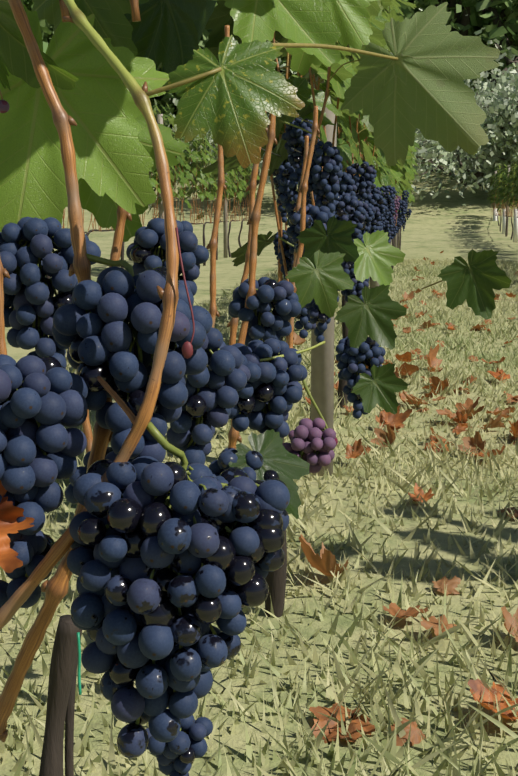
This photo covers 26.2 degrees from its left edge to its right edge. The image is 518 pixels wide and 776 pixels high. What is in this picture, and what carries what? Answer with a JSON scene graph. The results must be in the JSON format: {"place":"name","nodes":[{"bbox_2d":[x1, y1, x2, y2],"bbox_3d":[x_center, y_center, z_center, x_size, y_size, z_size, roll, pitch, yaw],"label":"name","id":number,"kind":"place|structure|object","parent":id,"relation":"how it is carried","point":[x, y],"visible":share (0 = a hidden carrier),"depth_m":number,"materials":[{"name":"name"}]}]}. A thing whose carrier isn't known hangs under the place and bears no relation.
{"place":"outdoors","nodes":[
{"label":"outdoors","id":0,"kind":"place"},
{"bbox_2d":[0,152,517,775],"bbox_3d":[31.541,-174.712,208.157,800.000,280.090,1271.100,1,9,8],"label":"ground","id":1,"kind":"structure","parent":0,"point":[450,226],"depth_m":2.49,"materials":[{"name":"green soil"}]},
{"bbox_2d":[46,103,259,278],"bbox_3d":[-1.435,-2.081,11.677,0.611,2.104,19.193,1,9,8],"label":"vine row","id":2,"kind":"object","parent":1,"relation":"on","point":[196,156],"depth_m":15.71,"materials":[{"name":"green plant"}]},
{"bbox_2d":[62,116,252,230],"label":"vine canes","id":3,"kind":"object","parent":2,"relation":"on","point":[197,210],"visible":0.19,"depth_m":15.79,"materials":[{"name":"green plant"}]},
{"bbox_2d":[157,114,227,257],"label":"trellis posts","id":4,"kind":"object","parent":1,"relation":"on","point":[225,225],"visible":0.06,"depth_m":18.38,"materials":[{"name":"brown wood"}]},
{"bbox_2d":[87,149,233,232],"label":"trellis wires","id":5,"kind":"object","parent":4,"relation":"attached to","point":[175,198],"visible":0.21,"depth_m":15.62,"materials":[{"name":"grey metal"}]},
{"bbox_2d":[0,0,511,775],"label":"vine","id":6,"kind":"object","parent":1,"relation":"on","point":[424,88],"depth_m":0.87,"materials":[{"name":"green plant"}]},
{"bbox_2d":[77,632,81,694],"bbox_3d":[-0.122,0.186,0.753,0.005,0.042,0.009,1,9,8],"label":"green tie","id":7,"kind":"object","parent":6,"relation":"attached to","point":[79,664],"visible":1,"depth_m":0.75,"materials":[{"name":"green plastic"}]},
{"bbox_2d":[0,0,324,741],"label":"vine canes","id":8,"kind":"object","parent":6,"relation":"attached to","point":[55,588],"visible":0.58,"depth_m":0.66,"materials":[{"name":"brown plant"}]},
{"bbox_2d":[175,227,194,358],"bbox_3d":[-0.038,-0.049,0.570,0.012,0.066,0.018,1,9,8],"label":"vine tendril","id":9,"kind":"object","parent":6,"relation":"attached to","point":[187,349],"visible":1,"depth_m":0.57},
{"bbox_2d":[0,100,385,775],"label":"grape clusters","id":10,"kind":"object","parent":6,"relation":"hanging from","point":[138,540],"visible":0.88,"depth_m":0.61,"materials":[{"name":"blue food"}]},
{"bbox_2d":[0,480,33,572],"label":"dry leaf","id":11,"kind":"object","parent":10,"relation":"on","point":[10,514],"visible":0.98,"depth_m":0.59,"materials":[{"name":"orange plant"}]},
{"bbox_2d":[0,43,469,738],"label":"grape stems","id":12,"kind":"object","parent":10,"relation":"on","point":[150,427],"visible":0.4,"depth_m":0.65,"materials":[{"name":"green plant"}]},
{"bbox_2d":[24,0,517,206],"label":"woodland tree crowns","id":13,"kind":"object","parent":1,"relation":"on","point":[479,20],"visible":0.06,"depth_m":51.83,"materials":[{"name":"green plant"}]},
{"bbox_2d":[201,0,421,616],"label":"vine row","id":14,"kind":"object","parent":1,"relation":"on","point":[220,18],"depth_m":2.67,"materials":[{"name":"green plant"}]},
{"bbox_2d":[269,6,408,281],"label":"vine canes","id":15,"kind":"object","parent":14,"relation":"attached to","point":[278,215],"visible":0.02,"depth_m":2.55,"materials":[{"name":"brown plant"}]},
{"bbox_2d":[154,8,517,209],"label":"olive tree crowns","id":16,"kind":"object","parent":1,"relation":"on","point":[507,120],"visible":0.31,"depth_m":37.46,"materials":[{"name":"green plant"}]},
{"bbox_2d":[311,73,399,475],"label":"trellis posts","id":17,"kind":"object","parent":1,"relation":"on","point":[322,375],"visible":0.02,"depth_m":3.35,"materials":[{"name":"grey wood"}]},
{"bbox_2d":[261,147,301,155],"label":"trellis wires","id":18,"kind":"object","parent":17,"relation":"attached to","point":[279,155],"depth_m":2.21,"materials":[{"name":"grey metal"}]},
{"bbox_2d":[293,251,517,746],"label":"fallen leaves","id":19,"kind":"object","parent":1,"relation":"on","point":[324,563],"visible":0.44,"depth_m":3.53,"materials":[{"name":"orange plant"}]},
{"bbox_2d":[493,165,509,235],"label":"trellis posts","id":20,"kind":"object","parent":1,"relation":"on","point":[506,204],"visible":0.35,"depth_m":30.00,"materials":[{"name":"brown wood"}]},
{"bbox_2d":[487,155,517,239],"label":"vine row","id":21,"kind":"object","parent":1,"relation":"on","point":[502,191],"depth_m":29.69,"materials":[{"name":"green plant"}]},
{"bbox_2d":[491,163,517,216],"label":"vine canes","id":22,"kind":"object","parent":1,"relation":"on","point":[509,213],"visible":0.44,"depth_m":29.45,"materials":[{"name":"green plant"}]},
{"bbox_2d":[493,209,517,241],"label":"posts","id":23,"kind":"object","parent":1,"relation":"on","point":[515,231],"visible":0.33,"depth_m":27.31,"materials":[{"name":"plastic"}]},
{"bbox_2d":[272,117,411,338],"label":"grape clusters","id":24,"kind":"object","parent":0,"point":[382,213],"visible":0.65,"depth_m":2.53,"materials":[{"name":"blue food"}]}
]}

